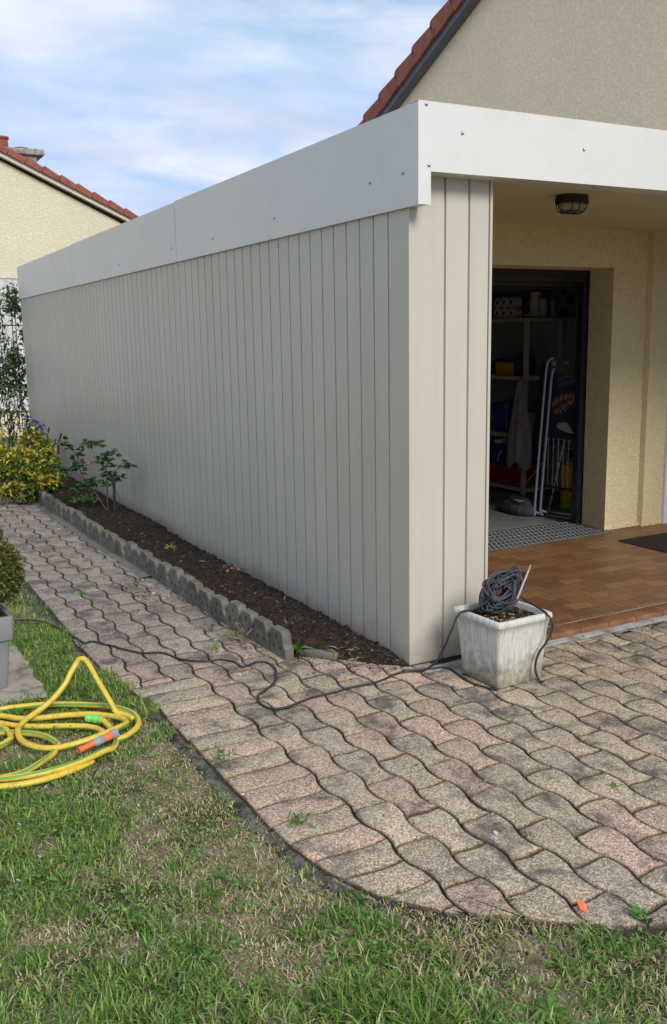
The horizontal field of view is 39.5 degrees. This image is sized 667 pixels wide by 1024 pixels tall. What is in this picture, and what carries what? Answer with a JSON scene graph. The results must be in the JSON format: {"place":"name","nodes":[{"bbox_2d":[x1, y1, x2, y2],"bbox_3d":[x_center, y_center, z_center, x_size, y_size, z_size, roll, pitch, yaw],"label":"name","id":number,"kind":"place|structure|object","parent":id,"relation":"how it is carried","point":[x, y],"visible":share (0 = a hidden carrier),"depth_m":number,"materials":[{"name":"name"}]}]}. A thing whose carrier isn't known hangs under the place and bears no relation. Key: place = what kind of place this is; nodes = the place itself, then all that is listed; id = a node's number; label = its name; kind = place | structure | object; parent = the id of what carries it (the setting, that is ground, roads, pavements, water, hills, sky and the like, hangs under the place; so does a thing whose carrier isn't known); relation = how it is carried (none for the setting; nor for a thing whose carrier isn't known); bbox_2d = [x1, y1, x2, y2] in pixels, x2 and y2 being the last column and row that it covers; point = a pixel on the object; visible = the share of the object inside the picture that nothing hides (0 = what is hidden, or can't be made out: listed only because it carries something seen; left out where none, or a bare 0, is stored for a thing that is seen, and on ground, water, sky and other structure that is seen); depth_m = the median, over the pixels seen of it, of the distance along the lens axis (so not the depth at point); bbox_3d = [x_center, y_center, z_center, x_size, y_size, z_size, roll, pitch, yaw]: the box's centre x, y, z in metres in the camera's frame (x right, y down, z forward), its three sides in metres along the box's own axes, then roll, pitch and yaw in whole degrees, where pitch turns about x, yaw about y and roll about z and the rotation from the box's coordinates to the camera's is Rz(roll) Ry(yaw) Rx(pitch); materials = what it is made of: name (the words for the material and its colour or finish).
{"place":"outdoors","nodes":[
{"label":"outdoors","id":0,"kind":"place"},
{"bbox_2d":[0,277,29,436],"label":"garden wall","id":1,"kind":"structure","parent":0,"point":[4,281],"depth_m":15.63,"materials":[{"name":"white paint"}]},
{"bbox_2d":[0,135,138,276],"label":"neighbour house","id":2,"kind":"structure","parent":0,"point":[44,210],"depth_m":18.36,"materials":[{"name":"yellow paint"}]},
{"bbox_2d":[0,0,447,215],"label":"sky","id":3,"kind":"structure","parent":0,"point":[147,106],"materials":[{"name":"blue"}]},
{"bbox_2d":[0,480,666,938],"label":"paving","id":4,"kind":"structure","parent":0,"point":[602,698],"depth_m":3.54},
{"bbox_2d":[0,428,6,442],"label":"variegated shrub","id":5,"kind":"object","parent":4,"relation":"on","point":[2,433],"visible":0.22,"depth_m":10.02,"materials":[{"name":"yellow plant"}]},
{"bbox_2d":[36,490,60,514],"bbox_3d":[-2.689,-0.085,8.756,0.069,0.178,0.882,-7,12,-28],"label":"edging unit","id":6,"kind":"object","parent":4,"relation":"on","point":[49,501],"visible":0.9,"depth_m":8.62,"materials":[{"name":"grey concrete"}]},
{"bbox_2d":[57,502,86,532],"bbox_3d":[-2.246,0.052,7.985,0.065,0.178,0.882,-7,12,-29],"label":"edging unit","id":7,"kind":"object","parent":4,"relation":"on","point":[72,516],"visible":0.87,"depth_m":7.91,"materials":[{"name":"grey concrete"}]},
{"bbox_2d":[32,502,150,577],"bbox_3d":[-2.095,0.166,7.660,0.090,0.015,3.502,-7,12,-29],"label":"edging haunch","id":8,"kind":"object","parent":4,"relation":"on","point":[137,571],"visible":0.77,"depth_m":7.15,"materials":[{"name":"grey concrete"}]},
{"bbox_2d":[83,518,118,553],"bbox_3d":[-1.814,0.191,7.207,0.062,0.177,0.882,-7,12,-29],"label":"edging unit","id":9,"kind":"object","parent":4,"relation":"on","point":[97,532],"visible":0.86,"depth_m":7.13,"materials":[{"name":"grey concrete"}]},
{"bbox_2d":[115,538,160,580],"bbox_3d":[-1.350,0.327,6.444,0.077,0.177,0.888,-7,12,-30],"label":"edging unit","id":10,"kind":"object","parent":4,"relation":"on","point":[133,553],"visible":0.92,"depth_m":6.38,"materials":[{"name":"grey concrete"}]},
{"bbox_2d":[159,561,214,615],"bbox_3d":[-0.896,0.466,5.676,0.067,0.174,0.882,-7,12,-28],"label":"edging unit","id":11,"kind":"object","parent":4,"relation":"on","point":[187,586],"visible":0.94,"depth_m":5.64,"materials":[{"name":"grey concrete"}]},
{"bbox_2d":[19,460,413,667],"bbox_3d":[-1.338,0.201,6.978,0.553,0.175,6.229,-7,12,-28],"label":"mulch","id":12,"kind":"object","parent":4,"relation":"on","point":[394,659],"visible":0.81,"depth_m":5.44,"materials":[{"name":"brown wood"}]},
{"bbox_2d":[0,426,68,505],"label":"variegated shrub","id":13,"kind":"object","parent":12,"relation":"on","point":[27,480],"visible":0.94,"depth_m":8.97,"materials":[{"name":"yellow plant"}]},
{"bbox_2d":[15,411,55,462],"bbox_3d":[-3.394,-0.771,10.635,0.503,0.794,0.729,5,12,30],"label":"iris clump","id":14,"kind":"object","parent":12,"relation":"on","point":[40,426],"visible":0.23,"depth_m":10.55,"materials":[{"name":"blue plant"}]},
{"bbox_2d":[57,433,61,469],"bbox_3d":[-2.898,-0.548,9.863,0.074,0.584,0.019,-7,12,-28],"label":"wooden stake","id":15,"kind":"object","parent":12,"relation":"on","point":[58,446],"visible":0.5,"depth_m":9.82,"materials":[{"name":"brown"}]},
{"bbox_2d":[69,493,98,503],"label":"herb clump","id":16,"kind":"object","parent":12,"relation":"on","point":[88,498],"visible":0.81,"depth_m":8.43,"materials":[{"name":"green plant"}]},
{"bbox_2d":[45,435,137,509],"bbox_3d":[-2.058,-0.318,7.923,0.810,0.688,0.188,0,11,4],"label":"bleeding heart","id":17,"kind":"object","parent":12,"relation":"on","point":[93,482],"visible":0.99,"depth_m":7.90,"materials":[{"name":"green plant"}]},
{"bbox_2d":[112,476,115,510],"bbox_3d":[-1.867,-0.107,7.914,0.025,0.406,0.033,8,14,38],"label":"wooden stake","id":18,"kind":"object","parent":12,"relation":"on","point":[114,497],"visible":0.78,"depth_m":7.90,"materials":[{"name":"grey wood"}]},
{"bbox_2d":[223,563,244,572],"bbox_3d":[-0.632,0.374,5.802,0.141,0.100,0.178,5,12,27],"label":"dead leaf crown","id":19,"kind":"object","parent":12,"relation":"on","point":[238,569],"visible":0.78,"depth_m":5.81,"materials":[{"name":"brown plant"}]},
{"bbox_2d":[328,643,362,660],"bbox_3d":[0.051,0.719,4.548,0.166,0.167,0.202,-7,12,-28],"label":"weed tuft","id":20,"kind":"object","parent":12,"relation":"on","point":[345,652],"visible":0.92,"depth_m":4.53,"materials":[{"name":"brown plant"}]},
{"bbox_2d":[212,642,223,651],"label":"weed tuft","id":21,"kind":"object","parent":4,"relation":"on","point":[214,648],"visible":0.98,"depth_m":4.72,"materials":[{"name":"green plant"}]},
{"bbox_2d":[200,742,238,767],"bbox_3d":[-0.406,0.926,3.486,0.158,0.109,0.166,2,11,17],"label":"weed tuft","id":22,"kind":"object","parent":4,"relation":"on","point":[220,755],"visible":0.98,"depth_m":3.47,"materials":[{"name":"green plant"}]},
{"bbox_2d":[211,621,253,647],"bbox_3d":[-0.531,0.665,4.870,0.254,0.174,0.267,3,11,19],"label":"weed tuft","id":23,"kind":"object","parent":4,"relation":"on","point":[230,634],"visible":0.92,"depth_m":4.83,"materials":[{"name":"green plant"}]},
{"bbox_2d":[212,594,293,661],"bbox_3d":[-0.440,0.603,4.912,0.072,0.173,0.883,-7,12,-30],"label":"edging unit","id":24,"kind":"object","parent":4,"relation":"on","point":[265,633],"visible":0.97,"depth_m":4.83,"materials":[{"name":"grey concrete"}]},
{"bbox_2d":[13,565,553,709],"bbox_3d":[-0.601,0.494,4.429,3.202,0.512,0.868,2,11,16],"label":"extension cord","id":25,"kind":"object","parent":4,"relation":"on","point":[491,600],"visible":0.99,"depth_m":4.21,"materials":[{"name":"black rubber"}]},
{"bbox_2d":[279,639,311,657],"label":"weed tuft","id":26,"kind":"object","parent":4,"relation":"on","point":[299,647],"visible":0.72,"depth_m":4.59,"materials":[{"name":"green plant"}]},
{"bbox_2d":[286,811,315,828],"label":"weed tuft","id":27,"kind":"object","parent":4,"relation":"on","point":[294,821],"visible":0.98,"depth_m":3.01,"materials":[{"name":"green plant"}]},
{"bbox_2d":[299,648,338,660],"bbox_3d":[-0.072,0.699,4.576,0.200,0.035,0.042,6,15,21],"label":"stone offcut","id":28,"kind":"object","parent":4,"relation":"on","point":[320,654],"visible":0.92,"depth_m":4.56,"materials":[{"name":"grey stone"}]},
{"bbox_2d":[1,565,661,950],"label":"kerb","id":29,"kind":"structure","parent":4,"relation":"on","point":[213,779],"depth_m":3.06,"materials":[{"name":"concrete"}]},
{"bbox_2d":[17,100,666,666],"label":"carport","id":30,"kind":"object","parent":4,"relation":"on","point":[275,374],"visible":0.86,"depth_m":4.93,"materials":[{"name":"grey metal"}]},
{"bbox_2d":[555,193,588,214],"bbox_3d":[1.324,-1.707,5.156,0.224,0.100,0.138,-7,12,-28],"label":"bulkhead lamp","id":31,"kind":"object","parent":30,"relation":"attached to","point":[571,203],"visible":1,"depth_m":5.11,"materials":[{"name":"black metal"}]},
{"bbox_2d":[52,521,666,991],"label":"debris","id":32,"kind":"object","parent":4,"relation":"on","point":[414,823],"visible":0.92,"depth_m":2.52,"materials":[{"name":"brown"}]},
{"bbox_2d":[453,601,552,688],"bbox_3d":[0.772,0.600,4.261,0.328,0.318,0.328,-7,12,-31],"label":"white planter","id":33,"kind":"object","parent":4,"relation":"on","point":[499,651],"visible":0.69,"depth_m":4.16,"materials":[{"name":"concrete"}]},
{"bbox_2d":[516,565,530,599],"bbox_3d":[0.859,0.316,4.186,0.009,0.119,0.187,5,12,29],"label":"bamboo stick","id":34,"kind":"object","parent":33,"relation":"in","point":[524,580],"visible":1,"depth_m":4.18,"materials":[{"name":"beige wood"}]},
{"bbox_2d":[422,615,666,673],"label":"mortar strip","id":35,"kind":"object","parent":4,"relation":"on","point":[456,663],"visible":0.64,"depth_m":4.85,"materials":[{"name":"grey concrete"}]},
{"bbox_2d":[576,898,586,911],"bbox_3d":[0.680,1.076,2.539,0.033,0.004,0.038,26,30,-11],"label":"orange peel","id":36,"kind":"object","parent":4,"relation":"on","point":[582,905],"visible":1,"depth_m":2.54,"materials":[{"name":"food"}]},
{"bbox_2d":[610,781,622,789],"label":"weed tuft","id":37,"kind":"object","parent":4,"relation":"on","point":[613,784],"visible":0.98,"depth_m":3.21,"materials":[{"name":"green plant"}]},
{"bbox_2d":[627,902,652,930],"bbox_3d":[0.823,1.099,2.482,0.063,0.082,0.082,-2,11,-3],"label":"weed tuft","id":38,"kind":"object","parent":4,"relation":"on","point":[637,911],"visible":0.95,"depth_m":2.49,"materials":[{"name":"green plant"}]},
{"bbox_2d":[0,436,666,1023],"bbox_3d":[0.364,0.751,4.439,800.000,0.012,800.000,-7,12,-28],"label":"ground","id":39,"kind":"structure","parent":0,"point":[244,842],"depth_m":2.56,"materials":[{"name":"green plant"}]},
{"bbox_2d":[0,296,29,451],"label":"garden obelisk","id":40,"kind":"object","parent":39,"relation":"on","point":[5,361],"visible":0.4,"depth_m":12.46,"materials":[{"name":"black metal"}]},
{"bbox_2d":[0,282,29,446],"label":"climbing plant","id":41,"kind":"object","parent":40,"relation":"attached to","point":[11,365],"visible":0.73,"depth_m":12.51,"materials":[{"name":"green plant"}]},
{"bbox_2d":[0,640,46,705],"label":"stone slab","id":42,"kind":"structure","parent":39,"relation":"on","point":[19,682],"depth_m":4.29,"materials":[{"name":"beige stone"}]},
{"bbox_2d":[0,604,12,687],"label":"grey planter","id":43,"kind":"object","parent":42,"relation":"on","point":[6,625],"visible":0.99,"depth_m":4.17,"materials":[{"name":"plastic"}]},
{"bbox_2d":[0,527,25,605],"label":"box shrub","id":44,"kind":"object","parent":43,"relation":"on","point":[13,574],"visible":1,"depth_m":4.18,"materials":[{"name":"green plant"}]},
{"bbox_2d":[24,943,75,967],"bbox_3d":[-0.742,1.141,2.399,0.117,0.036,0.111,2,11,17],"label":"lawn weed","id":45,"kind":"object","parent":39,"relation":"on","point":[48,945],"visible":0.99,"depth_m":2.41,"materials":[{"name":"green plant"}]},
{"bbox_2d":[0,656,141,790],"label":"garden hose","id":46,"kind":"object","parent":39,"relation":"on","point":[101,736],"visible":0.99,"depth_m":3.71,"materials":[{"name":"yellow plastic"}]},
{"bbox_2d":[181,944,228,970],"bbox_3d":[-0.335,1.140,2.365,0.129,0.040,0.097,2,11,16],"label":"lawn weed","id":47,"kind":"object","parent":39,"relation":"on","point":[207,952],"visible":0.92,"depth_m":2.37,"materials":[{"name":"green plant"}]},
{"bbox_2d":[0,710,648,1023],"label":"clover","id":48,"kind":"object","parent":39,"relation":"on","point":[333,959],"visible":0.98,"depth_m":2.43,"materials":[{"name":"green plant"}]},
{"bbox_2d":[334,953,369,976],"bbox_3d":[0.044,1.140,2.348,0.092,0.030,0.112,-3,11,-10],"label":"lawn weed","id":49,"kind":"object","parent":39,"relation":"on","point":[342,962],"visible":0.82,"depth_m":2.34,"materials":[{"name":"green plant"}]},
{"bbox_2d":[349,890,374,906],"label":"lawn weed","id":50,"kind":"object","parent":39,"relation":"on","point":[361,893],"visible":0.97,"depth_m":2.61,"materials":[{"name":"green plant"}]},
{"bbox_2d":[358,0,666,529],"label":"house","id":51,"kind":"structure","parent":39,"relation":"on","point":[603,61],"depth_m":7.40,"materials":[{"name":"paint"}]},
{"bbox_2d":[492,268,589,523],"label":"door frame","id":52,"kind":"structure","parent":51,"relation":"attached to","point":[508,281],"depth_m":7.24,"materials":[{"name":"black metal"}]},
{"bbox_2d":[492,281,576,293],"bbox_3d":[0.588,-1.826,7.656,1.855,0.055,2.044,-7,12,-28],"label":"door panel","id":53,"kind":"structure","parent":52,"relation":"in","point":[498,287],"depth_m":7.11,"materials":[{"name":"black metal"}]},
{"bbox_2d":[522,316,576,317],"bbox_3d":[2.049,-1.813,8.617,0.575,0.015,0.225,-7,12,-28],"label":"wall shelf","id":54,"kind":"object","parent":51,"relation":"attached to","point":[549,316],"depth_m":8.51,"materials":[{"name":"metal"}]},
{"bbox_2d":[522,987,576,1023],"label":"lawn weed","id":55,"kind":"object","parent":39,"relation":"on","point":[542,1013],"visible":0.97,"depth_m":2.16,"materials":[{"name":"green plant"}]},
{"bbox_2d":[488,523,666,626],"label":"porch floor","id":56,"kind":"structure","parent":39,"relation":"on","point":[572,580],"depth_m":5.99,"materials":[{"name":"brown tile"}]},
{"bbox_2d":[545,603,666,640],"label":"step nosing","id":57,"kind":"object","parent":56,"relation":"on","point":[602,622],"visible":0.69,"depth_m":4.97,"materials":[{"name":"tile"}]},
{"bbox_2d":[547,602,666,627],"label":"grout line","id":58,"kind":"object","parent":56,"relation":"on","point":[606,614],"depth_m":5.07,"materials":[{"name":"grey concrete"}]},
{"bbox_2d":[618,532,666,552],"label":"doormat","id":59,"kind":"object","parent":56,"relation":"on","point":[657,542],"visible":1,"depth_m":6.79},
{"bbox_2d":[498,495,536,516],"bbox_3d":[1.601,-0.065,8.069,0.222,0.150,0.420,-7,12,-28],"label":"holdall","id":60,"kind":"object","parent":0,"point":[516,505],"visible":1,"depth_m":7.97,"materials":[{"name":"fabric"}]},
{"bbox_2d":[514,352,535,375],"bbox_3d":[1.851,-1.433,8.983,0.190,0.219,0.110,-7,12,-28],"label":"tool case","id":61,"kind":"object","parent":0,"point":[518,365],"visible":0.69,"depth_m":8.95,"materials":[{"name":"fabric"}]},
{"bbox_2d":[488,486,570,531],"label":"garage floor","id":62,"kind":"structure","parent":0,"point":[498,520],"depth_m":8.07,"materials":[{"name":"concrete"}]},
{"bbox_2d":[489,314,565,495],"bbox_3d":[1.564,-1.168,9.714,0.468,1.711,1.914,-7,12,-28],"label":"garage shelf","id":63,"kind":"object","parent":62,"relation":"on","point":[523,489],"visible":0.35,"depth_m":8.91,"materials":[{"name":"grey metal"}]},
{"bbox_2d":[494,308,502,318],"bbox_3d":[1.637,-1.940,9.070,0.101,0.100,0.100,-7,12,-28],"label":"toilet roll","id":64,"kind":"object","parent":63,"relation":"on","point":[497,313],"visible":0.64,"depth_m":9.04,"materials":[{"name":"beige paper"}]},
{"bbox_2d":[494,298,502,307],"bbox_3d":[1.636,-2.041,9.051,0.101,0.100,0.100,-7,12,-28],"label":"toilet roll","id":65,"kind":"object","parent":64,"relation":"on","point":[497,302],"visible":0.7,"depth_m":9.02,"materials":[{"name":"beige paper"}]},
{"bbox_2d":[490,358,509,374],"bbox_3d":[1.670,-1.463,9.318,0.190,0.159,0.110,-7,12,-28],"label":"tool case","id":66,"kind":"object","parent":63,"relation":"on","point":[493,368],"visible":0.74,"depth_m":9.27,"materials":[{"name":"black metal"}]},
{"bbox_2d":[492,399,512,431],"bbox_3d":[1.743,-0.969,9.278,0.250,0.310,0.250,-7,12,-28],"label":"blue canister","id":67,"kind":"object","parent":63,"relation":"on","point":[502,410],"visible":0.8,"depth_m":9.20,"materials":[{"name":"blue plastic"}]},
{"bbox_2d":[496,362,513,374],"bbox_3d":[1.761,-1.416,9.156,0.220,0.124,0.250,-7,12,-28],"label":"storage box","id":68,"kind":"object","parent":63,"relation":"on","point":[504,368],"visible":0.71,"depth_m":9.09,"materials":[{"name":"yellow plastic"}]},
{"bbox_2d":[501,308,508,317],"bbox_3d":[1.687,-1.924,8.979,0.101,0.100,0.100,-7,12,-28],"label":"toilet roll","id":69,"kind":"object","parent":63,"relation":"on","point":[504,312],"visible":0.66,"depth_m":8.94,"materials":[{"name":"beige paper"}]},
{"bbox_2d":[501,297,510,307],"bbox_3d":[1.686,-2.024,8.960,0.101,0.100,0.100,-7,12,-28],"label":"toilet roll","id":70,"kind":"object","parent":69,"relation":"on","point":[504,302],"visible":0.64,"depth_m":8.93,"materials":[{"name":"beige paper"}]},
{"bbox_2d":[508,307,521,317],"bbox_3d":[1.737,-1.908,8.888,0.101,0.100,0.100,-7,12,-28],"label":"toilet roll","id":71,"kind":"object","parent":63,"relation":"on","point":[514,312],"visible":0.98,"depth_m":8.86,"materials":[{"name":"beige paper"}]},
{"bbox_2d":[508,297,521,306],"bbox_3d":[1.736,-2.008,8.869,0.101,0.100,0.100,-7,12,-28],"label":"toilet roll","id":72,"kind":"object","parent":71,"relation":"on","point":[514,301],"visible":1,"depth_m":8.84,"materials":[{"name":"beige paper"}]},
{"bbox_2d":[489,460,541,486],"bbox_3d":[1.785,-0.401,9.322,0.322,0.206,0.580,-7,12,-28],"label":"crate","id":73,"kind":"object","parent":63,"relation":"on","point":[499,472],"visible":0.68,"depth_m":9.12,"materials":[{"name":"red plastic"}]},
{"bbox_2d":[489,440,543,464],"bbox_3d":[1.776,-0.602,9.293,0.343,0.185,0.640,-7,12,-28],"label":"storage box","id":74,"kind":"object","parent":73,"relation":"on","point":[497,452],"visible":0.48,"depth_m":9.20,"materials":[{"name":"blue plastic"}]},
{"bbox_2d":[494,436,506,442],"bbox_3d":[1.734,-0.748,9.313,0.250,0.094,0.090,-7,12,-28],"label":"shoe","id":75,"kind":"object","parent":74,"relation":"on","point":[502,439],"visible":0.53,"depth_m":9.26,"materials":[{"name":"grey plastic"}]},
{"bbox_2d":[505,375,531,469],"bbox_3d":[1.766,-0.848,8.790,0.150,0.894,0.336,-7,12,-28],"label":"hanging coat","id":76,"kind":"object","parent":63,"relation":"hanging from","point":[519,445],"visible":1,"depth_m":8.75,"materials":[{"name":"grey fabric"}]},
{"bbox_2d":[529,292,541,315],"bbox_3d":[1.878,-1.965,8.632,0.110,0.302,0.110,-7,12,-28],"label":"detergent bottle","id":77,"kind":"object","parent":63,"relation":"on","point":[534,307],"visible":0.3,"depth_m":8.59,"materials":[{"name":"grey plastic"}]},
{"bbox_2d":[538,294,546,315],"bbox_3d":[1.929,-1.907,8.549,0.076,0.197,0.076,-7,12,-28],"label":"spray can","id":78,"kind":"object","parent":63,"relation":"on","point":[542,306],"visible":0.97,"depth_m":8.53,"materials":[{"name":"grey metal"}]},
{"bbox_2d":[550,296,554,315],"bbox_3d":[2.007,-1.885,8.492,0.044,0.172,0.044,-7,12,-28],"label":"spray can","id":79,"kind":"object","parent":63,"relation":"on","point":[552,307],"visible":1,"depth_m":8.48,"materials":[{"name":"grey metal"}]},
{"bbox_2d":[488,521,612,551],"bbox_3d":[1.188,0.221,6.946,1.970,0.018,0.520,-7,12,-28],"label":"threshold plate","id":80,"kind":"object","parent":62,"relation":"on","point":[528,536],"visible":0.51,"depth_m":7.12,"materials":[{"name":"metal"}]},
{"bbox_2d":[533,357,570,519],"bbox_3d":[1.870,-0.607,7.700,0.406,1.344,0.078,7,13,37],"label":"folded lounger","id":81,"kind":"object","parent":62,"relation":"on","point":[541,511],"visible":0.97,"depth_m":7.78,"materials":[{"name":"silver metal"}]},
{"bbox_2d":[547,440,565,512],"bbox_3d":[1.912,-0.301,7.967,0.022,0.645,0.178,-8,13,-35],"label":"walking pole","id":82,"kind":"object","parent":62,"relation":"on","point":[555,479],"visible":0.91,"depth_m":7.97,"materials":[{"name":"grey metal"}]},
{"bbox_2d":[543,357,572,519],"bbox_3d":[1.911,-0.597,7.711,0.023,1.355,0.430,-7,12,-31],"label":"wire basket panel","id":83,"kind":"object","parent":62,"relation":"on","point":[557,487],"visible":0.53,"depth_m":7.81,"materials":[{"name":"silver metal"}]},
{"bbox_2d":[546,358,575,439],"bbox_3d":[1.899,-0.933,7.643,0.020,0.662,0.411,-7,12,-31],"label":"ironing board","id":84,"kind":"object","parent":83,"relation":"attached to","point":[561,422],"visible":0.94,"depth_m":7.65,"materials":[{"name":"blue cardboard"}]},
{"bbox_2d":[559,448,572,508],"bbox_3d":[2.102,-0.298,8.232,0.176,0.532,0.176,-7,12,-28],"label":"garden sprayer","id":85,"kind":"object","parent":62,"relation":"on","point":[565,499],"visible":0.59,"depth_m":8.18,"materials":[{"name":"yellow plastic"}]},
{"bbox_2d":[528,412,534,432],"bbox_3d":[1.855,-0.869,9.040,0.205,0.199,0.150,-7,12,-28],"label":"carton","id":86,"kind":"object","parent":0,"point":[531,415],"visible":0.06,"depth_m":8.99,"materials":[{"name":"brown cardboard"}]},
{"bbox_2d":[533,355,549,446],"bbox_3d":[1.942,-1.022,8.584,0.098,0.841,0.219,-7,12,-28],"label":"lounger","id":87,"kind":"object","parent":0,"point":[538,410],"visible":0.65,"depth_m":8.59,"materials":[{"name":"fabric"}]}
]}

